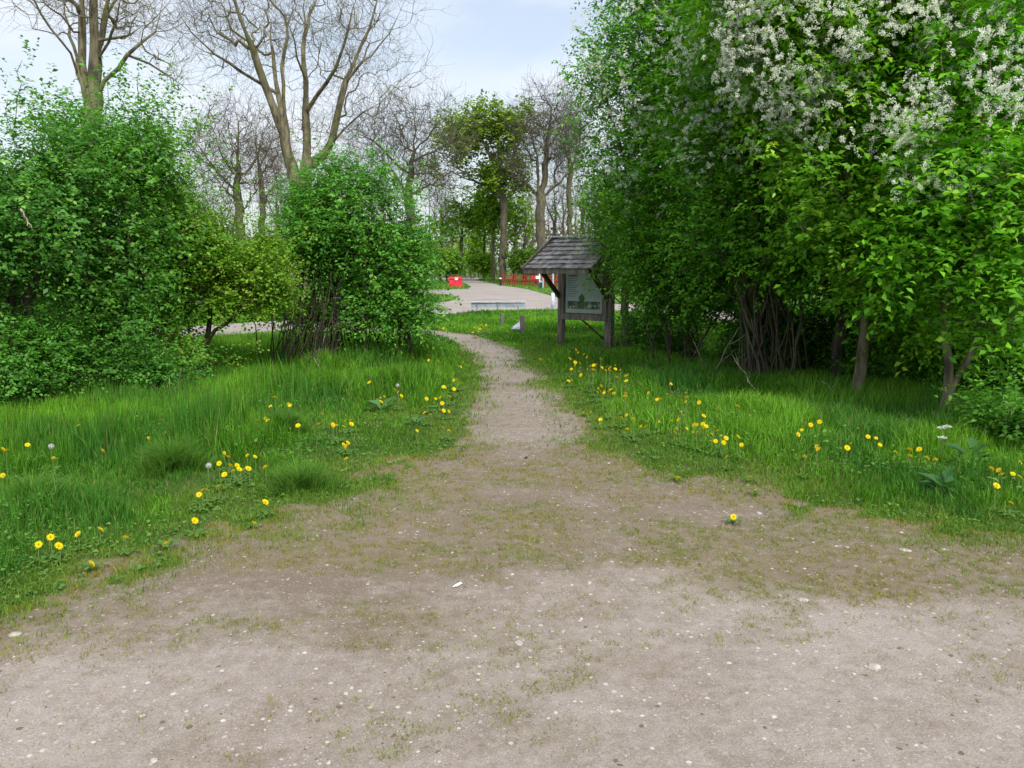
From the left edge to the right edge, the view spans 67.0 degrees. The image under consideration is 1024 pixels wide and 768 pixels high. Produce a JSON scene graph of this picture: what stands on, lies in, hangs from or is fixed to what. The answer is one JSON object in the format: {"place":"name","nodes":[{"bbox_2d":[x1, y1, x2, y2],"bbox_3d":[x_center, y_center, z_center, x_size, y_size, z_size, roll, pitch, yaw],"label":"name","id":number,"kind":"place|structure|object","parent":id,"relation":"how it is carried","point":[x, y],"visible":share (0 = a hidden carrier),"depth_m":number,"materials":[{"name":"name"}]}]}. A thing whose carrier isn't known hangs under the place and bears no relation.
{"place":"outdoors","nodes":[
{"label":"outdoors","id":0,"kind":"place"},
{"bbox_2d":[157,278,827,337],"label":"road","id":1,"kind":"structure","parent":0,"point":[480,291],"depth_m":39.33,"materials":[{"name":"asphalt"}]},
{"bbox_2d":[0,0,1021,268],"label":"sky","id":2,"kind":"structure","parent":0,"point":[490,46],"materials":[{"name":"white"}]},
{"bbox_2d":[0,328,1023,767],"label":"gravel path","id":3,"kind":"structure","parent":0,"point":[770,678],"depth_m":3.34,"materials":[{"name":"beige gravel"}]},
{"bbox_2d":[78,559,108,570],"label":"dandelion","id":4,"kind":"object","parent":3,"relation":"on","point":[92,563],"visible":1,"depth_m":4.14,"materials":[{"name":"green plant"}]},
{"bbox_2d":[117,535,139,555],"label":"dandelion","id":5,"kind":"object","parent":3,"relation":"on","point":[126,552],"visible":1,"depth_m":4.34,"materials":[{"name":"green plant"}]},
{"bbox_2d":[152,538,178,548],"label":"dandelion","id":6,"kind":"object","parent":3,"relation":"on","point":[166,543],"visible":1,"depth_m":4.44,"materials":[{"name":"green plant"}]},
{"bbox_2d":[179,518,206,537],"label":"dandelion","id":7,"kind":"object","parent":3,"relation":"on","point":[194,520],"visible":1,"depth_m":4.61,"materials":[{"name":"green plant"}]},
{"bbox_2d":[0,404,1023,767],"bbox_3d":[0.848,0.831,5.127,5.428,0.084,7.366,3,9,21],"label":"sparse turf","id":8,"kind":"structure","parent":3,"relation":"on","point":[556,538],"depth_m":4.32,"materials":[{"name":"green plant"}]},
{"bbox_2d":[722,513,743,523],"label":"dandelion","id":9,"kind":"object","parent":3,"relation":"on","point":[733,517],"visible":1,"depth_m":4.92,"materials":[{"name":"green"}]},
{"bbox_2d":[868,663,881,670],"bbox_3d":[1.470,1.147,3.141,0.066,0.010,0.055,-7,11,-40],"label":"stone","id":10,"kind":"object","parent":3,"relation":"on","point":[873,666],"visible":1,"depth_m":3.13,"materials":[{"name":"white stone"}]},
{"bbox_2d":[0,269,1023,643],"bbox_3d":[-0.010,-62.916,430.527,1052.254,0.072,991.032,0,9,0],"label":"ground","id":11,"kind":"structure","parent":0,"point":[458,431],"depth_m":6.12,"materials":[{"name":"green plant"}]},
{"bbox_2d":[27,541,55,563],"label":"dandelion","id":12,"kind":"object","parent":11,"relation":"on","point":[38,544],"visible":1,"depth_m":4.18,"materials":[{"name":"green plant"}]},
{"bbox_2d":[0,465,83,514],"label":"grass tussock","id":13,"kind":"object","parent":11,"relation":"on","point":[18,488],"depth_m":5.10,"materials":[{"name":"green plant"}]},
{"bbox_2d":[43,533,62,557],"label":"dandelion","id":14,"kind":"object","parent":11,"relation":"on","point":[51,536],"visible":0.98,"depth_m":4.27,"materials":[{"name":"yellow"}]},
{"bbox_2d":[47,542,70,562],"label":"dandelion","id":15,"kind":"object","parent":11,"relation":"on","point":[58,545],"visible":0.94,"depth_m":4.22,"materials":[{"name":"green"}]},
{"bbox_2d":[0,35,141,403],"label":"shrub","id":16,"kind":"object","parent":11,"relation":"on","point":[19,245],"visible":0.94,"depth_m":8.64,"materials":[{"name":"green plant"}]},
{"bbox_2d":[0,254,152,410],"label":"shrub","id":17,"kind":"object","parent":11,"relation":"on","point":[48,346],"visible":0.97,"depth_m":8.48,"materials":[{"name":"green plant"}]},
{"bbox_2d":[68,531,88,550],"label":"dandelion","id":18,"kind":"object","parent":11,"relation":"on","point":[76,535],"visible":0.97,"depth_m":4.38,"materials":[{"name":"green plant"}]},
{"bbox_2d":[0,210,178,344],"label":"shrub","id":19,"kind":"object","parent":11,"relation":"on","point":[43,302],"visible":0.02,"depth_m":13.12,"materials":[{"name":"green plant"}]},
{"bbox_2d":[87,527,112,545],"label":"dandelion","id":20,"kind":"object","parent":11,"relation":"on","point":[100,530],"visible":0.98,"depth_m":4.47,"materials":[{"name":"green plant"}]},
{"bbox_2d":[0,0,220,275],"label":"bare tree","id":21,"kind":"object","parent":11,"relation":"on","point":[97,38],"visible":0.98,"depth_m":18.90,"materials":[{"name":"brown plant"}]},
{"bbox_2d":[0,48,235,382],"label":"shrub","id":22,"kind":"object","parent":11,"relation":"on","point":[136,150],"visible":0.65,"depth_m":9.81,"materials":[{"name":"green plant"}]},
{"bbox_2d":[38,255,237,396],"bbox_3d":[-4.966,-0.466,9.849,2.957,2.368,2.068,0,9,0],"label":"bramble","id":23,"kind":"object","parent":11,"relation":"on","point":[134,363],"visible":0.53,"depth_m":9.47,"materials":[{"name":"green plant"}]},
{"bbox_2d":[115,430,225,479],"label":"grass tussock","id":24,"kind":"object","parent":11,"relation":"on","point":[164,458],"depth_m":5.94,"materials":[{"name":"green plant"}]},
{"bbox_2d":[94,63,260,346],"bbox_3d":[-5.118,-2.331,11.419,2.581,4.500,3.166,0,9,0],"label":"shrub","id":25,"kind":"object","parent":11,"relation":"on","point":[182,181],"visible":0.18,"depth_m":11.27,"materials":[{"name":"green plant"}]},
{"bbox_2d":[189,492,213,512],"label":"dandelion","id":26,"kind":"object","parent":11,"relation":"on","point":[199,494],"visible":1,"depth_m":5.08,"materials":[{"name":"green plant"}]},
{"bbox_2d":[190,488,213,505],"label":"dandelion","id":27,"kind":"object","parent":11,"relation":"on","point":[202,490],"visible":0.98,"depth_m":5.17,"materials":[{"name":"green plant"}]},
{"bbox_2d":[188,174,227,234],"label":"bare tree","id":28,"kind":"object","parent":11,"relation":"on","point":[205,198],"visible":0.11,"depth_m":89.74,"materials":[{"name":"grey plant"}]},
{"bbox_2d":[99,172,319,379],"bbox_3d":[-4.371,-1.443,11.201,3.028,3.289,2.440,0,9,0],"label":"maple shrub","id":29,"kind":"object","parent":11,"relation":"on","point":[249,278],"visible":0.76,"depth_m":11.14,"materials":[{"name":"green plant"}]},
{"bbox_2d":[198,489,221,505],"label":"dandelion","id":30,"kind":"object","parent":11,"relation":"on","point":[211,503],"visible":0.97,"depth_m":5.17,"materials":[{"name":"green plant"}]},
{"bbox_2d":[214,472,232,489],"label":"dandelion","id":31,"kind":"object","parent":11,"relation":"on","point":[224,474],"visible":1,"depth_m":5.51,"materials":[{"name":"green plant"}]},
{"bbox_2d":[195,168,257,236],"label":"bare tree","id":32,"kind":"object","parent":11,"relation":"on","point":[232,209],"visible":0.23,"depth_m":79.05,"materials":[{"name":"grey plant"}]},
{"bbox_2d":[224,469,246,485],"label":"dandelion","id":33,"kind":"object","parent":11,"relation":"on","point":[234,484],"visible":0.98,"depth_m":5.63,"materials":[{"name":"green plant"}]},
{"bbox_2d":[171,70,301,250],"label":"bare tree","id":34,"kind":"object","parent":11,"relation":"on","point":[238,168],"visible":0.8,"depth_m":50.00,"materials":[{"name":"grey plant"}]},
{"bbox_2d":[230,467,252,484],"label":"dandelion","id":35,"kind":"object","parent":11,"relation":"on","point":[239,470],"visible":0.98,"depth_m":5.68,"materials":[{"name":"green plant"}]},
{"bbox_2d":[218,95,300,251],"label":"bare tree","id":36,"kind":"object","parent":11,"relation":"on","point":[262,209],"visible":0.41,"depth_m":58.19,"materials":[{"name":"grey plant"}]},
{"bbox_2d":[254,499,273,516],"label":"dandelion","id":37,"kind":"object","parent":11,"relation":"on","point":[265,510],"visible":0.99,"depth_m":5.01,"materials":[{"name":"green plant"}]},
{"bbox_2d":[243,147,293,233],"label":"bare tree","id":38,"kind":"object","parent":11,"relation":"on","point":[275,203],"visible":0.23,"depth_m":81.87,"materials":[{"name":"grey plant"}]},
{"bbox_2d":[252,404,317,433],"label":"grass tussock","id":39,"kind":"object","parent":11,"relation":"on","point":[295,418],"depth_m":7.48,"materials":[{"name":"green plant"}]},
{"bbox_2d":[141,0,450,307],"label":"bare tree","id":40,"kind":"object","parent":11,"relation":"on","point":[279,115],"visible":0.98,"depth_m":20.95,"materials":[{"name":"brown plant"}]},
{"bbox_2d":[242,455,350,499],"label":"grass tussock","id":41,"kind":"object","parent":11,"relation":"on","point":[301,476],"depth_m":5.58,"materials":[{"name":"green plant"}]},
{"bbox_2d":[309,128,347,281],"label":"bare tree","id":42,"kind":"object","parent":11,"relation":"on","point":[327,161],"visible":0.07,"depth_m":83.87,"materials":[{"name":"grey plant"}]},
{"bbox_2d":[35,187,665,277],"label":"distant wood","id":43,"kind":"object","parent":11,"relation":"on","point":[520,242],"visible":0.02,"depth_m":136.59,"materials":[{"name":"green plant"}]},
{"bbox_2d":[327,124,379,263],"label":"bare tree","id":44,"kind":"object","parent":11,"relation":"on","point":[355,160],"visible":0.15,"depth_m":92.02,"materials":[{"name":"grey plant"}]},
{"bbox_2d":[244,131,466,364],"bbox_3d":[-2.636,-2.212,12.940,3.845,4.052,3.235,0,9,0],"label":"round bush","id":45,"kind":"object","parent":11,"relation":"on","point":[390,299],"visible":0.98,"depth_m":12.60,"materials":[{"name":"green plant"}]},
{"bbox_2d":[353,137,403,241],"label":"bare tree","id":46,"kind":"object","parent":11,"relation":"on","point":[384,186],"visible":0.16,"depth_m":81.88,"materials":[{"name":"brown plant"}]},
{"bbox_2d":[365,396,396,410],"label":"dock plant","id":47,"kind":"object","parent":11,"relation":"on","point":[377,403],"visible":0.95,"depth_m":8.49,"materials":[{"name":"green plant"}]},
{"bbox_2d":[313,66,506,260],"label":"bare tree","id":48,"kind":"object","parent":11,"relation":"on","point":[412,161],"visible":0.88,"depth_m":47.96,"materials":[{"name":"grey plant"}]},
{"bbox_2d":[404,416,426,424],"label":"dock plant","id":49,"kind":"object","parent":11,"relation":"on","point":[417,420],"visible":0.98,"depth_m":7.90,"materials":[{"name":"green plant"}]},
{"bbox_2d":[397,241,454,276],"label":"bush","id":50,"kind":"object","parent":11,"relation":"on","point":[444,254],"visible":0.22,"depth_m":75.65,"materials":[{"name":"green plant"}]},
{"bbox_2d":[36,278,835,304],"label":"grass","id":51,"kind":"structure","parent":11,"relation":"on","point":[509,282],"depth_m":62.78,"materials":[{"name":"green plant"}]},
{"bbox_2d":[415,179,458,279],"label":"bare tree","id":52,"kind":"object","parent":11,"relation":"on","point":[436,217],"visible":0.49,"depth_m":98.59,"materials":[{"name":"grey plant"}]},
{"bbox_2d":[432,197,463,276],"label":"bare tree","id":53,"kind":"object","parent":11,"relation":"on","point":[450,228],"visible":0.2,"depth_m":115.93,"materials":[{"name":"grey plant"}]},
{"bbox_2d":[430,244,470,282],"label":"bush","id":54,"kind":"object","parent":11,"relation":"on","point":[455,263],"visible":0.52,"depth_m":84.53,"materials":[{"name":"green plant"}]},
{"bbox_2d":[448,277,462,286],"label":"traffic barrier","id":55,"kind":"object","parent":11,"relation":"on","point":[455,281],"visible":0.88,"depth_m":67.29,"materials":[{"name":"red plastic"}]},
{"bbox_2d":[428,183,490,280],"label":"young tree","id":56,"kind":"object","parent":11,"relation":"on","point":[461,218],"visible":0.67,"depth_m":95.49,"materials":[{"name":"green plant"}]},
{"bbox_2d":[221,309,720,336],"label":"kerb","id":57,"kind":"structure","parent":11,"relation":"on","point":[430,315],"depth_m":23.88,"materials":[{"name":"concrete"}]},
{"bbox_2d":[453,233,495,278],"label":"bush","id":58,"kind":"object","parent":11,"relation":"on","point":[473,249],"visible":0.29,"depth_m":110.09,"materials":[{"name":"green plant"}]},
{"bbox_2d":[463,250,498,280],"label":"bush","id":59,"kind":"object","parent":11,"relation":"on","point":[480,265],"visible":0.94,"depth_m":98.42,"materials":[{"name":"green plant"}]},
{"bbox_2d":[463,188,499,279],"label":"young tree","id":60,"kind":"object","parent":11,"relation":"on","point":[483,244],"visible":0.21,"depth_m":102.01,"materials":[{"name":"green plant"}]},
{"bbox_2d":[417,89,549,281],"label":"oak tree","id":61,"kind":"object","parent":11,"relation":"on","point":[495,128],"visible":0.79,"depth_m":88.16,"materials":[{"name":"green plant"}]},
{"bbox_2d":[463,179,520,280],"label":"young tree","id":62,"kind":"object","parent":11,"relation":"on","point":[490,219],"visible":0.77,"depth_m":93.50,"materials":[{"name":"green plant"}]},
{"bbox_2d":[471,300,524,311],"bbox_3d":[-0.481,-2.635,27.109,1.899,0.577,0.090,0,9,0],"label":"rail","id":63,"kind":"object","parent":11,"relation":"on","point":[477,304],"visible":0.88,"depth_m":27.10,"materials":[{"name":"metal"}]},
{"bbox_2d":[1,302,1013,348],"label":"meadow grass","id":64,"kind":"structure","parent":11,"relation":"on","point":[541,321],"depth_m":20.06,"materials":[{"name":"green plant"}]},
{"bbox_2d":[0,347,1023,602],"bbox_3d":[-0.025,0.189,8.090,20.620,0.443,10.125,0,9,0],"label":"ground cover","id":65,"kind":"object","parent":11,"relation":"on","point":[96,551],"visible":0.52,"depth_m":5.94,"materials":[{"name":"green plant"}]},
{"bbox_2d":[490,189,535,278],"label":"young tree","id":66,"kind":"object","parent":11,"relation":"on","point":[516,217],"visible":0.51,"depth_m":97.95,"materials":[{"name":"green plant"}]},
{"bbox_2d":[503,244,535,280],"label":"bush","id":67,"kind":"object","parent":11,"relation":"on","point":[518,262],"visible":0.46,"depth_m":90.42,"materials":[{"name":"green plant"}]},
{"bbox_2d":[520,315,524,332],"bbox_3d":[0.262,-1.414,19.118,0.110,0.570,0.110,-4,8,-17],"label":"wooden post","id":68,"kind":"object","parent":11,"relation":"on","point":[522,322],"visible":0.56,"depth_m":19.06,"materials":[{"name":"grey wood"}]},
{"bbox_2d":[510,163,535,278],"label":"bare tree","id":69,"kind":"object","parent":11,"relation":"on","point":[524,240],"visible":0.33,"depth_m":101.92,"materials":[{"name":"grey plant"}]},
{"bbox_2d":[502,274,557,286],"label":"red fence","id":70,"kind":"object","parent":11,"relation":"on","point":[524,279],"visible":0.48,"depth_m":70.04,"materials":[{"name":"paint"}]},
{"bbox_2d":[515,177,547,278],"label":"bare tree","id":71,"kind":"object","parent":11,"relation":"on","point":[532,240],"visible":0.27,"depth_m":113.74,"materials":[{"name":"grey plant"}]},
{"bbox_2d":[522,243,557,278],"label":"bush","id":72,"kind":"object","parent":11,"relation":"on","point":[530,255],"visible":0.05,"depth_m":87.58,"materials":[{"name":"green plant"}]},
{"bbox_2d":[488,54,598,284],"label":"bare tree","id":73,"kind":"object","parent":11,"relation":"on","point":[540,194],"visible":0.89,"depth_m":73.18,"materials":[{"name":"brown plant"}]},
{"bbox_2d":[551,274,554,307],"bbox_3d":[1.632,-4.155,30.723,0.143,2.512,0.150,0,9,0],"label":"steel post","id":74,"kind":"object","parent":11,"relation":"on","point":[552,300],"visible":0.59,"depth_m":30.78,"materials":[{"name":"white metal"}]},
{"bbox_2d":[530,164,577,281],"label":"bare tree","id":75,"kind":"object","parent":11,"relation":"on","point":[555,206],"visible":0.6,"depth_m":86.87,"materials":[{"name":"grey plant"}]},
{"bbox_2d":[545,163,580,239],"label":"bare tree","id":76,"kind":"object","parent":11,"relation":"on","point":[562,223],"visible":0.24,"depth_m":104.58,"materials":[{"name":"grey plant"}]},
{"bbox_2d":[538,78,601,237],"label":"bare tree","id":77,"kind":"object","parent":11,"relation":"on","point":[569,207],"visible":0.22,"depth_m":81.41,"materials":[{"name":"brown plant"}]},
{"bbox_2d":[559,146,602,237],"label":"bare tree","id":78,"kind":"object","parent":11,"relation":"on","point":[578,199],"visible":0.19,"depth_m":92.72,"materials":[{"name":"grey plant"}]},
{"bbox_2d":[521,234,663,346],"bbox_3d":[2.046,-1.746,15.751,2.691,2.584,2.635,7,11,38],"label":"noticeboard","id":79,"kind":"object","parent":11,"relation":"on","point":[571,269],"visible":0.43,"depth_m":15.69,"materials":[{"name":"grey wood"}]},
{"bbox_2d":[559,114,667,346],"bbox_3d":[2.050,-2.899,14.754,2.311,4.628,2.581,0,9,0],"label":"sapling","id":80,"kind":"object","parent":11,"relation":"on","point":[609,259],"visible":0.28,"depth_m":14.69,"materials":[{"name":"green plant"}]},
{"bbox_2d":[608,296,678,351],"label":"undergrowth shrub","id":81,"kind":"object","parent":11,"relation":"on","point":[634,323],"visible":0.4,"depth_m":14.36,"materials":[{"name":"green plant"}]},
{"bbox_2d":[542,0,788,357],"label":"cherry tree","id":82,"kind":"object","parent":11,"relation":"on","point":[646,65],"visible":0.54,"depth_m":12.62,"materials":[{"name":"green plant"}]},
{"bbox_2d":[630,316,719,355],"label":"undergrowth shrub","id":83,"kind":"object","parent":11,"relation":"on","point":[658,341],"visible":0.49,"depth_m":13.76,"materials":[{"name":"green plant"}]},
{"bbox_2d":[619,94,747,327],"bbox_3d":[3.962,-3.777,16.184,3.937,5.952,4.092,0,9,0],"label":"tree","id":84,"kind":"object","parent":11,"relation":"on","point":[686,202],"visible":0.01,"depth_m":15.69,"materials":[{"name":"green plant"}]},
{"bbox_2d":[586,151,798,365],"bbox_3d":[3.024,-1.986,12.251,3.572,3.573,2.874,0,9,0],"label":"thicket shrub","id":85,"kind":"object","parent":11,"relation":"on","point":[639,253],"visible":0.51,"depth_m":12.22,"materials":[{"name":"green plant"}]},
{"bbox_2d":[714,328,745,370],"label":"dead branch","id":86,"kind":"object","parent":11,"relation":"on","point":[729,343],"visible":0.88,"depth_m":11.12,"materials":[{"name":"brown wood"}]},
{"bbox_2d":[698,314,781,367],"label":"undergrowth shrub","id":87,"kind":"object","parent":11,"relation":"on","point":[732,351],"visible":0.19,"depth_m":12.43,"materials":[{"name":"green plant"}]},
{"bbox_2d":[625,0,859,377],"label":"cherry tree","id":88,"kind":"object","parent":11,"relation":"on","point":[703,178],"visible":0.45,"depth_m":10.62,"materials":[{"name":"green plant"}]},
{"bbox_2d":[711,282,815,370],"bbox_3d":[3.803,-0.845,11.837,1.670,1.434,1.531,0,9,0],"label":"undergrowth shrub","id":89,"kind":"object","parent":11,"relation":"on","point":[734,322],"visible":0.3,"depth_m":11.61,"materials":[{"name":"green plant"}]},
{"bbox_2d":[768,308,831,365],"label":"undergrowth shrub","id":90,"kind":"object","parent":11,"relation":"on","point":[809,354],"visible":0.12,"depth_m":12.25,"materials":[{"name":"green plant"}]},
{"bbox_2d":[717,154,934,376],"bbox_3d":[4.500,-1.866,10.616,3.390,3.830,3.286,0,9,0],"label":"tree","id":91,"kind":"object","parent":11,"relation":"on","point":[837,346],"visible":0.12,"depth_m":10.41,"materials":[{"name":"green plant"}]},
{"bbox_2d":[779,298,875,371],"bbox_3d":[4.709,-0.633,11.613,1.886,1.390,1.737,0,9,0],"label":"undergrowth shrub","id":92,"kind":"object","parent":11,"relation":"on","point":[823,326],"visible":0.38,"depth_m":11.47,"materials":[{"name":"green plant"}]},
{"bbox_2d":[669,0,1023,393],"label":"cherry tree","id":93,"kind":"object","parent":11,"relation":"on","point":[798,43],"visible":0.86,"depth_m":8.49,"materials":[{"name":"green plant"}]},
{"bbox_2d":[818,336,929,385],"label":"undergrowth shrub","id":94,"kind":"object","parent":11,"relation":"on","point":[873,370],"visible":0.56,"depth_m":10.11,"materials":[{"name":"green plant"}]},
{"bbox_2d":[822,307,1011,378],"bbox_3d":[5.835,-0.592,10.483,2.441,1.903,2.631,-8,11,-41],"label":"undergrowth shrub","id":95,"kind":"object","parent":11,"relation":"on","point":[894,343],"visible":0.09,"depth_m":10.36,"materials":[{"name":"green plant"}]},
{"bbox_2d":[819,0,1023,416],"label":"cherry tree","id":96,"kind":"object","parent":11,"relation":"on","point":[951,222],"visible":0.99,"depth_m":7.62,"materials":[{"name":"green plant"}]},
{"bbox_2d":[915,465,956,493],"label":"dock plant","id":97,"kind":"object","parent":11,"relation":"on","point":[946,477],"visible":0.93,"depth_m":5.51,"materials":[{"name":"green plant"}]},
{"bbox_2d":[851,1,1023,379],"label":"thicket tree","id":98,"kind":"object","parent":11,"relation":"on","point":[996,3],"depth_m":9.71,"materials":[{"name":"green plant"}]},
{"bbox_2d":[895,296,1023,398],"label":"undergrowth shrub","id":99,"kind":"object","parent":11,"relation":"on","point":[1007,364],"visible":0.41,"depth_m":8.93,"materials":[{"name":"green plant"}]},
{"bbox_2d":[899,332,1023,398],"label":"undergrowth shrub","id":100,"kind":"object","parent":11,"relation":"on","point":[936,360],"visible":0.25,"depth_m":9.16,"materials":[{"name":"green plant"}]},
{"bbox_2d":[941,437,994,463],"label":"dock plant","id":101,"kind":"object","parent":11,"relation":"on","point":[972,442],"visible":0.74,"depth_m":6.04,"materials":[{"name":"green plant"}]},
{"bbox_2d":[934,364,1023,454],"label":"undergrowth shrub","id":102,"kind":"object","parent":11,"relation":"on","point":[1015,426],"visible":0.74,"depth_m":6.90,"materials":[{"name":"green plant"}]},
{"bbox_2d":[990,483,999,511],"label":"dandelion","id":103,"kind":"object","parent":11,"relation":"on","point":[996,485],"visible":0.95,"depth_m":5.07,"materials":[{"name":"yellow plant"}]},
{"bbox_2d":[997,501,1023,516],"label":"dandelion","id":104,"kind":"object","parent":11,"relation":"on","point":[1010,511],"visible":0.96,"depth_m":4.97,"materials":[{"name":"green plant"}]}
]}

